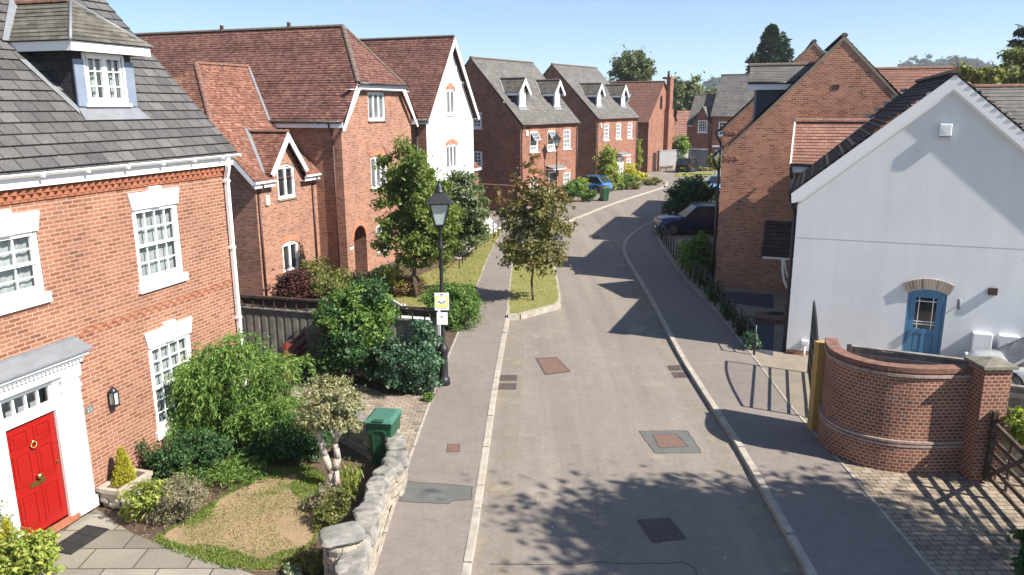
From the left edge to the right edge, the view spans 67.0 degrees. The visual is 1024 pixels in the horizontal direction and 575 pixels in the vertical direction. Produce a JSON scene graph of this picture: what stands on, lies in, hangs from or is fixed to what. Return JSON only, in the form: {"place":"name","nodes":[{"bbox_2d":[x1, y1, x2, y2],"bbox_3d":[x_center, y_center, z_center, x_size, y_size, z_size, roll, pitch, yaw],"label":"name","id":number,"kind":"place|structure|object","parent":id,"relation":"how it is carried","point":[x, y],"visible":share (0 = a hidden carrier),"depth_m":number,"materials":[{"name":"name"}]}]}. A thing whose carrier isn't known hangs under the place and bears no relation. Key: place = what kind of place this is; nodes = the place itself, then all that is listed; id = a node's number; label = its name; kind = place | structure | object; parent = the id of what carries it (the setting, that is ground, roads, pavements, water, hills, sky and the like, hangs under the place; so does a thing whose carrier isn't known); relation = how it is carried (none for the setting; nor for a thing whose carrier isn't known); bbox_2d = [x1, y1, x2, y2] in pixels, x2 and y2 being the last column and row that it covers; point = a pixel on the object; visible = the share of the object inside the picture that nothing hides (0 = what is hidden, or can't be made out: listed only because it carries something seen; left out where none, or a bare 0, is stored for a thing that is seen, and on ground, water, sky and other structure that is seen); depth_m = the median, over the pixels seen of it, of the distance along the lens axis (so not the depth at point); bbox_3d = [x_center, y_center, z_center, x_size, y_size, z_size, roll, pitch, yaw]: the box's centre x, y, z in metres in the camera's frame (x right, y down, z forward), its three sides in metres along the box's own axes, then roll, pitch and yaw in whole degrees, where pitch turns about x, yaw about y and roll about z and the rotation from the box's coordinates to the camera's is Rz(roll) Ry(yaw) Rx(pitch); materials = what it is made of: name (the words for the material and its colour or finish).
{"place":"outdoors","nodes":[
{"label":"outdoors","id":0,"kind":"place"},
{"bbox_2d":[4,213,501,574],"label":"garden soil","id":1,"kind":"structure","parent":0,"point":[136,527],"depth_m":16.45,"materials":[{"name":"brown soil"}]},
{"bbox_2d":[0,0,246,537],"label":"brick house","id":2,"kind":"structure","parent":1,"relation":"on","point":[119,291],"depth_m":14.63,"materials":[{"name":"red brick"}]},
{"bbox_2d":[0,209,51,315],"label":"window","id":3,"kind":"structure","parent":2,"relation":"in","point":[21,280],"depth_m":12.93,"materials":[{"name":"white paint"}]},
{"bbox_2d":[5,411,67,537],"bbox_3d":[-8.249,3.265,13.452,0.160,2.060,0.990,4,14,16],"label":"door","id":4,"kind":"structure","parent":2,"relation":"in","point":[32,444],"depth_m":13.46,"materials":[{"name":"red paint"}]},
{"bbox_2d":[126,185,188,293],"bbox_3d":[-7.578,-1.057,15.981,0.775,2.085,1.440,4,14,16],"label":"window","id":5,"kind":"structure","parent":2,"relation":"in","point":[154,210],"depth_m":15.95,"materials":[{"name":"white paint"}]},
{"bbox_2d":[143,317,201,440],"bbox_3d":[-7.565,1.864,16.666,0.775,2.405,1.430,4,14,16],"label":"window","id":6,"kind":"structure","parent":2,"relation":"in","point":[166,345],"depth_m":16.44,"materials":[{"name":"white paint"}]},
{"bbox_2d":[95,468,152,508],"bbox_3d":[-7.495,3.916,15.009,0.530,0.420,0.894,4,14,16],"label":"stone planter","id":7,"kind":"object","parent":1,"relation":"on","point":[106,491],"visible":0.41,"depth_m":14.67,"materials":[{"name":"stone"}]},
{"bbox_2d":[111,446,136,486],"bbox_3d":[-7.491,3.428,14.885,0.516,0.806,0.475,0,13,0],"label":"dwarf conifer","id":8,"kind":"object","parent":7,"relation":"on","point":[123,465],"visible":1,"depth_m":14.81,"materials":[{"name":"yellow plant"}]},
{"bbox_2d":[37,508,253,574],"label":"patio","id":9,"kind":"structure","parent":1,"relation":"on","point":[116,549],"depth_m":13.09,"materials":[{"name":"beige stone"}]},
{"bbox_2d":[54,525,108,554],"bbox_3d":[-7.635,4.438,13.634,0.500,0.016,0.845,4,14,16],"label":"door mat","id":10,"kind":"object","parent":9,"relation":"on","point":[72,542],"depth_m":13.64,"materials":[{"name":"black rubber"}]},
{"bbox_3d":[-8.159,4.553,12.286,0.530,0.420,0.894,4,14,16],"label":"stone planter","id":11,"kind":"object","parent":9,"relation":"on","visible":0},
{"bbox_2d":[0,520,67,574],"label":"planter shrub","id":12,"kind":"object","parent":11,"relation":"in","point":[33,553],"visible":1,"depth_m":11.80,"materials":[{"name":"green plant"}]},
{"bbox_2d":[116,477,177,523],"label":"rhododendron","id":13,"kind":"object","parent":1,"relation":"on","point":[147,497],"visible":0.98,"depth_m":13.99,"materials":[{"name":"green plant"}]},
{"bbox_2d":[139,467,214,530],"bbox_3d":[-6.085,3.839,14.121,1.302,1.099,1.140,-11,17,-38],"label":"grey shrub","id":14,"kind":"object","parent":1,"relation":"on","point":[184,493],"visible":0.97,"depth_m":14.06,"materials":[{"name":"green plant"}]},
{"bbox_2d":[132,418,235,484],"bbox_3d":[-6.581,3.360,15.674,2.138,1.242,1.393,-5,14,-19],"label":"dark shrub","id":15,"kind":"object","parent":1,"relation":"on","point":[195,451],"visible":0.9,"depth_m":15.57,"materials":[{"name":"green plant"}]},
{"bbox_2d":[158,451,285,492],"bbox_3d":[-5.875,3.695,15.738,2.476,0.695,1.559,0,13,0],"label":"crocosmia","id":16,"kind":"object","parent":1,"relation":"on","point":[230,471],"visible":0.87,"depth_m":15.60,"materials":[{"name":"green plant"}]},
{"bbox_2d":[153,463,329,572],"bbox_3d":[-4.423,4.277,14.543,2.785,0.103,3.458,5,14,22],"label":"lawn","id":17,"kind":"structure","parent":1,"relation":"on","point":[297,530],"depth_m":14.10,"materials":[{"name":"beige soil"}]},
{"bbox_2d":[160,328,325,466],"bbox_3d":[-6.171,2.435,16.977,4.425,3.161,2.845,0,13,0],"label":"weeping shrub","id":18,"kind":"object","parent":1,"relation":"on","point":[212,379],"visible":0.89,"depth_m":16.44,"materials":[{"name":"green plant"}]},
{"bbox_2d":[134,22,417,297],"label":"brick house","id":19,"kind":"structure","parent":1,"relation":"on","point":[302,119],"depth_m":33.80,"materials":[{"name":"brick"}]},
{"bbox_2d":[277,164,297,200],"bbox_3d":[-9.293,-4.344,31.800,0.170,1.460,1.320,4,14,18],"label":"window","id":20,"kind":"structure","parent":19,"relation":"in","point":[286,186],"depth_m":31.85,"materials":[{"name":"white paint"}]},
{"bbox_2d":[281,234,300,271],"bbox_3d":[-9.292,-1.405,32.451,0.170,1.640,1.330,4,14,18],"label":"window","id":21,"kind":"structure","parent":19,"relation":"in","point":[289,247],"depth_m":32.48,"materials":[{"name":"white paint"}]},
{"bbox_2d":[367,92,386,121],"bbox_3d":[-6.244,-8.308,35.605,0.170,1.330,1.720,4,14,18],"label":"window","id":22,"kind":"structure","parent":19,"relation":"in","point":[376,111],"depth_m":35.71,"materials":[{"name":"white paint"}]},
{"bbox_2d":[370,150,386,190],"bbox_3d":[-6.239,-5.504,36.239,0.170,1.800,1.680,4,14,18],"label":"window","id":23,"kind":"structure","parent":19,"relation":"in","point":[375,174],"depth_m":36.06,"materials":[{"name":"white paint"}]},
{"bbox_2d":[226,406,334,468],"bbox_3d":[-4.843,3.096,16.650,2.562,1.304,1.537,0,13,0],"label":"border shrub","id":24,"kind":"object","parent":1,"relation":"on","point":[301,448],"visible":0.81,"depth_m":16.39,"materials":[{"name":"green plant"}]},
{"bbox_2d":[263,265,324,307],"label":"purple shrub","id":25,"kind":"object","parent":1,"relation":"on","point":[289,284],"visible":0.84,"depth_m":29.28,"materials":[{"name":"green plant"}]},
{"bbox_2d":[280,543,323,574],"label":"heather","id":26,"kind":"object","parent":1,"relation":"on","point":[311,562],"visible":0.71,"depth_m":12.62,"materials":[{"name":"green plant"}]},
{"bbox_2d":[298,255,338,282],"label":"golden shrub","id":27,"kind":"object","parent":1,"relation":"on","point":[315,269],"visible":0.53,"depth_m":31.27,"materials":[{"name":"yellow plant"}]},
{"bbox_2d":[302,482,335,509],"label":"dry bush","id":28,"kind":"object","parent":1,"relation":"on","point":[314,501],"visible":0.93,"depth_m":14.43,"materials":[{"name":"grey plant"}]},
{"bbox_2d":[311,288,346,379],"bbox_3d":[-4.857,1.318,21.204,1.263,2.754,0.926,0,13,0],"label":"sumac shrub","id":29,"kind":"object","parent":1,"relation":"on","point":[332,302],"visible":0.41,"depth_m":20.89,"materials":[{"name":"green plant"}]},
{"bbox_2d":[290,369,369,489],"bbox_3d":[-3.531,2.832,15.199,1.516,2.536,1.233,0,13,0],"label":"tree","id":30,"kind":"object","parent":1,"relation":"on","point":[344,402],"visible":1,"depth_m":14.99,"materials":[{"name":"green plant"}]},
{"bbox_2d":[305,486,355,532],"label":"ground shrub","id":31,"kind":"object","parent":1,"relation":"on","point":[334,512],"visible":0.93,"depth_m":13.86,"materials":[{"name":"green plant"}]},
{"bbox_2d":[308,262,353,298],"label":"green shrub","id":32,"kind":"object","parent":1,"relation":"on","point":[328,284],"visible":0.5,"depth_m":29.08,"materials":[{"name":"green plant"}]},
{"bbox_2d":[240,294,440,381],"bbox_3d":[-4.936,1.415,22.016,6.241,2.130,0.160,4,14,16],"label":"timber fence","id":33,"kind":"object","parent":1,"relation":"on","point":[279,327],"visible":0.42,"depth_m":22.31,"materials":[{"name":"brown wood"}]},
{"bbox_2d":[283,331,307,383],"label":"timber gate","id":34,"kind":"structure","parent":33,"relation":"attached to","point":[286,345],"depth_m":21.58,"materials":[{"name":"brown wood"}]},
{"bbox_2d":[365,314,444,394],"bbox_3d":[-2.657,1.764,20.350,1.976,2.192,1.982,-9,16,-34],"label":"ivy","id":35,"kind":"object","parent":33,"relation":"attached to","point":[412,362],"visible":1,"depth_m":20.14,"materials":[{"name":"green plant"}]},
{"bbox_2d":[299,273,398,389],"bbox_3d":[-4.474,1.131,21.092,2.627,3.113,2.619,11,17,40],"label":"laurel shrub","id":36,"kind":"object","parent":1,"relation":"on","point":[349,350],"visible":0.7,"depth_m":20.65,"materials":[{"name":"green plant"}]},
{"bbox_2d":[339,456,364,498],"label":"iris","id":37,"kind":"object","parent":1,"relation":"on","point":[345,484],"visible":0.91,"depth_m":14.94,"materials":[{"name":"green plant"}]},
{"bbox_2d":[317,275,408,379],"bbox_3d":[-4.135,1.270,20.772,2.230,3.050,2.147,4,14,18],"label":"leafy shrub","id":38,"kind":"object","parent":1,"relation":"on","point":[366,314],"visible":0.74,"depth_m":20.63,"materials":[{"name":"green plant"}]},
{"bbox_2d":[318,410,409,574],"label":"stone wall","id":39,"kind":"structure","parent":1,"relation":"on","point":[350,547],"depth_m":13.18,"materials":[{"name":"stone"}]},
{"bbox_2d":[386,272,427,297],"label":"shrub","id":40,"kind":"object","parent":1,"relation":"on","point":[406,286],"visible":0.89,"depth_m":30.98,"materials":[{"name":"brown plant"}]},
{"bbox_2d":[358,35,480,217],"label":"rendered house","id":41,"kind":"structure","parent":1,"relation":"on","point":[430,72],"depth_m":46.03,"materials":[{"name":"white paint"}]},
{"bbox_2d":[446,139,458,170],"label":"window","id":42,"kind":"structure","parent":41,"relation":"in","point":[451,149],"depth_m":47.41,"materials":[{"name":"white paint"}]},
{"bbox_2d":[392,230,501,306],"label":"verge","id":43,"kind":"structure","parent":1,"relation":"on","point":[456,273],"depth_m":35.16,"materials":[{"name":"green plant"}]},
{"bbox_2d":[367,129,473,297],"bbox_3d":[-3.580,-2.788,30.224,4.149,6.748,3.039,0,13,0],"label":"cherry tree","id":44,"kind":"object","parent":43,"relation":"on","point":[418,177],"visible":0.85,"depth_m":29.82,"materials":[{"name":"green plant"}]},
{"bbox_2d":[417,277,487,331],"bbox_3d":[-2.074,0.514,26.764,2.716,1.700,2.538,0,13,0],"label":"cotoneaster","id":45,"kind":"object","parent":1,"relation":"on","point":[463,300],"visible":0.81,"depth_m":26.63,"materials":[{"name":"green plant"}]},
{"bbox_2d":[437,165,498,254],"bbox_3d":[-2.567,-3.678,39.122,4.022,5.003,3.174,0,13,0],"label":"willow leaved pear","id":46,"kind":"object","parent":1,"relation":"on","point":[475,229],"visible":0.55,"depth_m":38.72,"materials":[{"name":"green plant"}]},
{"bbox_2d":[278,379,428,465],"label":"driveway","id":47,"kind":"structure","parent":0,"point":[413,407],"depth_m":19.73,"materials":[{"name":"beige gravel"}]},
{"bbox_2d":[364,408,401,463],"bbox_3d":[-2.722,3.189,16.542,0.620,1.100,0.858,2,13,9],"label":"wheelie bin","id":48,"kind":"object","parent":47,"relation":"on","point":[381,424],"visible":0.84,"depth_m":16.23,"materials":[{"name":"green plastic"}]},
{"bbox_2d":[374,228,511,574],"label":"pavement","id":49,"kind":"structure","parent":0,"point":[426,538],"depth_m":17.28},
{"bbox_2d":[400,481,471,503],"bbox_3d":[-1.491,4.067,15.281,1.405,0.054,0.935,0,13,0],"label":"road patch","id":50,"kind":"object","parent":49,"relation":"on","point":[429,492],"visible":0.84,"depth_m":15.22,"materials":[{"name":"grey asphalt"}]},
{"bbox_2d":[426,179,452,385],"bbox_3d":[-1.877,-0.072,20.607,0.680,5.600,0.680,-1,13,-4],"label":"street lamp","id":51,"kind":"object","parent":49,"relation":"on","point":[439,201],"visible":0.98,"depth_m":20.22,"materials":[{"name":"black metal"}]},
{"bbox_2d":[106,0,1023,87],"label":"sky","id":52,"kind":"structure","parent":0,"point":[685,38],"materials":[{"name":"blue"}]},
{"bbox_2d":[488,180,668,227],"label":"pavement","id":53,"kind":"structure","parent":0,"point":[583,207],"depth_m":61.53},
{"bbox_2d":[479,183,518,210],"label":"brick wall","id":54,"kind":"structure","parent":53,"relation":"on","point":[490,192],"depth_m":57.29,"materials":[{"name":"brown brick"}]},
{"bbox_2d":[464,56,580,207],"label":"brick house","id":55,"kind":"structure","parent":53,"relation":"on","point":[523,108],"depth_m":59.84,"materials":[{"name":"red brick"}]},
{"bbox_2d":[553,175,587,201],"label":"mixed shrub","id":56,"kind":"object","parent":53,"relation":"on","point":[575,186],"visible":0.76,"depth_m":61.43,"materials":[{"name":"green plant"}]},
{"bbox_2d":[577,175,612,192],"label":"parked car","id":57,"kind":"object","parent":53,"relation":"on","point":[595,181],"visible":0.28,"depth_m":67.92,"materials":[{"name":"paint"}]},
{"bbox_2d":[592,143,623,188],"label":"tree","id":58,"kind":"object","parent":53,"relation":"on","point":[608,164],"visible":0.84,"depth_m":68.95,"materials":[{"name":"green plant"}]},
{"bbox_2d":[543,63,639,177],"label":"brick house","id":59,"kind":"structure","parent":0,"point":[601,109],"depth_m":76.57,"materials":[{"name":"red brick"}]},
{"bbox_2d":[469,167,804,574],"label":"road","id":60,"kind":"structure","parent":0,"point":[592,472],"depth_m":17.18,"materials":[{"name":"grey asphalt"}]},
{"bbox_2d":[476,329,525,574],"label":"channel dust","id":61,"kind":"object","parent":60,"relation":"on","point":[497,488],"visible":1,"depth_m":15.66,"materials":[{"name":"beige sand"}]},
{"bbox_2d":[509,251,558,318],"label":"verge island","id":62,"kind":"structure","parent":60,"relation":"on","point":[539,296],"depth_m":31.99,"materials":[{"name":"green plant"}]},
{"bbox_2d":[508,263,558,312],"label":"island grass","id":63,"kind":"structure","parent":62,"relation":"on","point":[515,279],"depth_m":32.09,"materials":[{"name":"green plant"}]},
{"bbox_2d":[492,150,582,300],"bbox_3d":[0.937,-2.252,29.598,3.513,5.922,2.791,-3,13,-11],"label":"maple tree","id":64,"kind":"object","parent":62,"relation":"on","point":[528,252],"visible":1,"depth_m":29.32,"materials":[{"name":"green plant"}]},
{"bbox_2d":[507,303,560,320],"bbox_3d":[0.860,0.908,28.692,2.601,0.200,0.380,-11,17,-39],"label":"edging","id":65,"kind":"object","parent":60,"relation":"on","point":[538,311],"visible":0.96,"depth_m":28.52,"materials":[{"name":"stone"}]},
{"bbox_2d":[536,357,570,374],"bbox_3d":[1.209,2.323,23.031,0.805,0.010,1.524,-3,13,-10],"label":"manhole cover","id":66,"kind":"object","parent":60,"relation":"on","point":[551,365],"visible":1,"depth_m":23.02,"materials":[{"name":"metal"}]},
{"bbox_2d":[461,178,816,574],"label":"kerb","id":67,"kind":"structure","parent":60,"relation":"on","point":[805,563],"depth_m":17.26,"materials":[{"name":"concrete"}]},
{"bbox_2d":[371,230,939,574],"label":"edging","id":68,"kind":"object","parent":60,"relation":"on","point":[920,556],"visible":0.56,"depth_m":16.45,"materials":[{"name":"concrete"}]},
{"bbox_2d":[637,517,686,542],"bbox_3d":[2.716,4.401,14.088,0.655,0.010,0.809,-3,13,-11],"label":"manhole cover","id":69,"kind":"object","parent":60,"relation":"on","point":[660,529],"visible":1,"depth_m":14.07,"materials":[{"name":"metal"}]},
{"bbox_2d":[640,430,701,453],"bbox_3d":[3.616,3.547,17.774,1.203,0.014,1.253,0,13,0],"label":"road patch","id":70,"kind":"object","parent":60,"relation":"on","point":[686,438],"visible":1,"depth_m":17.67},
{"bbox_2d":[652,434,687,447],"bbox_3d":[3.636,3.533,17.800,0.718,0.010,0.757,0,13,0],"label":"manhole cover","id":71,"kind":"object","parent":70,"relation":"on","point":[667,440],"visible":1,"depth_m":17.77,"materials":[{"name":"metal"}]},
{"bbox_2d":[658,148,688,170],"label":"rendered wall","id":72,"kind":"structure","parent":60,"relation":"on","point":[667,157],"depth_m":93.89,"materials":[{"name":"white paint"}]},
{"bbox_2d":[632,281,803,574],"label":"channel dust","id":73,"kind":"object","parent":60,"relation":"on","point":[780,566],"visible":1,"depth_m":14.62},
{"bbox_2d":[686,74,754,166],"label":"brick house","id":74,"kind":"structure","parent":0,"point":[710,115],"depth_m":97.50,"materials":[{"name":"grey tile"}]},
{"bbox_2d":[626,222,933,574],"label":"pavement","id":75,"kind":"structure","parent":0,"point":[839,522],"depth_m":17.31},
{"bbox_2d":[658,168,719,214],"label":"round bush","id":76,"kind":"object","parent":75,"relation":"on","point":[687,192],"visible":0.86,"depth_m":51.31,"materials":[{"name":"green plant"}]},
{"bbox_2d":[756,357,809,407],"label":"path","id":77,"kind":"structure","parent":0,"point":[789,377],"depth_m":21.73,"materials":[{"name":"beige concrete"}]},
{"bbox_2d":[807,300,818,386],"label":"metal gate","id":78,"kind":"structure","parent":77,"relation":"on","point":[814,336],"depth_m":20.96,"materials":[{"name":"black metal"}]},
{"bbox_2d":[657,232,943,432],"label":"garden ground","id":79,"kind":"structure","parent":0,"point":[779,299],"depth_m":29.97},
{"bbox_2d":[653,202,718,234],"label":"parked car","id":80,"kind":"object","parent":79,"relation":"on","point":[695,216],"visible":0.67,"depth_m":45.43,"materials":[{"name":"paint"}]},
{"bbox_2d":[668,228,716,275],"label":"clipped bush","id":81,"kind":"object","parent":79,"relation":"on","point":[699,250],"visible":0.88,"depth_m":34.15,"materials":[{"name":"green plant"}]},
{"bbox_2d":[660,222,756,354],"bbox_3d":[7.933,-0.844,34.035,0.234,0.950,21.610,0,13,3],"label":"railing","id":82,"kind":"object","parent":79,"relation":"on","point":[722,300],"visible":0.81,"depth_m":29.40,"materials":[{"name":"black metal"}]},
{"bbox_2d":[719,291,773,307],"bbox_3d":[9.110,0.503,30.494,2.338,0.104,2.251,4,14,18],"label":"slate bed","id":83,"kind":"object","parent":79,"relation":"on","point":[758,300],"visible":0.58,"depth_m":30.41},
{"bbox_2d":[749,321,773,355],"bbox_3d":[8.373,1.661,25.538,0.971,0.104,4.084,2,13,10],"label":"slate bed","id":84,"kind":"object","parent":79,"relation":"on","point":[765,332],"visible":0.6,"depth_m":25.61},
{"bbox_2d":[715,39,825,234],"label":"brick house","id":85,"kind":"structure","parent":79,"relation":"on","point":[742,118],"depth_m":39.95,"materials":[{"name":"red brick"}]},
{"bbox_2d":[711,33,910,295],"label":"brick house","id":86,"kind":"structure","parent":79,"relation":"on","point":[843,77],"depth_m":31.20,"materials":[{"name":"red brick"}]},
{"bbox_2d":[761,69,1023,359],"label":"rendered house","id":87,"kind":"structure","parent":79,"relation":"on","point":[921,202],"depth_m":21.92,"materials":[{"name":"paint"}]},
{"bbox_2d":[902,289,946,354],"bbox_3d":[11.881,1.067,22.317,1.000,2.104,0.075,5,14,21],"label":"door","id":88,"kind":"structure","parent":87,"relation":"in","point":[925,309],"depth_m":22.29,"materials":[{"name":"blue paint"}]},
{"bbox_2d":[846,343,968,364],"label":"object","id":89,"kind":"object","parent":79,"relation":"on","point":[895,356],"visible":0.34,"depth_m":16.84,"materials":[{"name":"grey stone"}]},
{"bbox_2d":[807,337,1018,481],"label":"curved brick wall","id":90,"kind":"structure","parent":79,"relation":"on","point":[897,417],"depth_m":15.84,"materials":[{"name":"brick"}]},
{"bbox_2d":[982,410,1023,518],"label":"field gate","id":91,"kind":"structure","parent":90,"relation":"attached to","point":[992,442],"depth_m":14.78,"materials":[{"name":"brown wood"}]},
{"bbox_2d":[875,66,953,105],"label":"house","id":92,"kind":"structure","parent":79,"relation":"on","point":[898,78],"depth_m":43.13,"materials":[{"name":"tile"}]},
{"bbox_2d":[919,84,1023,128],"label":"house","id":93,"kind":"structure","parent":79,"relation":"on","point":[1008,99],"depth_m":34.64,"materials":[{"name":"tile"}]},
{"bbox_2d":[961,337,1023,387],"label":"parked car","id":94,"kind":"object","parent":79,"relation":"on","point":[1012,352],"visible":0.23,"depth_m":20.66,"materials":[{"name":"silver metal"}]},
{"bbox_2d":[998,384,1023,477],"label":"timber fence","id":95,"kind":"object","parent":79,"relation":"on","point":[1016,396],"visible":0.2,"depth_m":15.62,"materials":[{"name":"brown wood"}]},
{"bbox_2d":[1001,405,1023,465],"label":"spotted laurel","id":96,"kind":"object","parent":79,"relation":"on","point":[1016,430],"visible":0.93,"depth_m":15.02,"materials":[{"name":"green plant"}]},
{"bbox_2d":[1003,508,1023,574],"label":"corner shrub","id":97,"kind":"object","parent":79,"relation":"on","point":[1018,563],"visible":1,"depth_m":12.06,"materials":[{"name":"green plant"}]},
{"bbox_2d":[702,53,1000,90],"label":"hill","id":98,"kind":"structure","parent":0,"point":[908,63],"depth_m":843.87,"materials":[{"name":"green plant"}]},
{"bbox_2d":[839,458,1023,574],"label":"driveway","id":99,"kind":"structure","parent":0,"point":[950,523],"depth_m":14.30,"materials":[{"name":"brick"}]},
{"bbox_3d":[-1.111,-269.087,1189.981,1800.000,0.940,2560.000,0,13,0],"label":"ground","id":100,"kind":"structure","parent":0,"visible":0},
{"bbox_2d":[575,71,676,172],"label":"brick house","id":101,"kind":"structure","parent":100,"relation":"on","point":[650,103],"depth_m":91.42,"materials":[{"name":"red brick"}]},
{"bbox_2d":[605,44,657,81],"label":"oak tree","id":102,"kind":"object","parent":100,"relation":"on","point":[630,66],"visible":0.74,"depth_m":119.18,"materials":[{"name":"green plant"}]},
{"bbox_2d":[674,111,689,142],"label":"garage block","id":103,"kind":"structure","parent":100,"relation":"on","point":[682,117],"depth_m":112.79,"materials":[{"name":"brick"}]},
{"bbox_2d":[671,71,705,114],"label":"ash tree","id":104,"kind":"object","parent":100,"relation":"on","point":[686,91],"visible":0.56,"depth_m":130.19,"materials":[{"name":"green plant"}]},
{"bbox_2d":[744,23,794,73],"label":"conifer tree","id":105,"kind":"object","parent":100,"relation":"on","point":[775,46],"visible":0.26,"depth_m":113.81,"materials":[{"name":"green plant"}]},
{"bbox_2d":[951,55,1005,83],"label":"garden tree","id":106,"kind":"object","parent":100,"relation":"on","point":[987,74],"visible":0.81,"depth_m":52.70,"materials":[{"name":"green plant"}]},
{"bbox_2d":[992,42,1023,83],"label":"broad tree","id":107,"kind":"object","parent":100,"relation":"on","point":[1013,65],"visible":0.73,"depth_m":57.35,"materials":[{"name":"green plant"}]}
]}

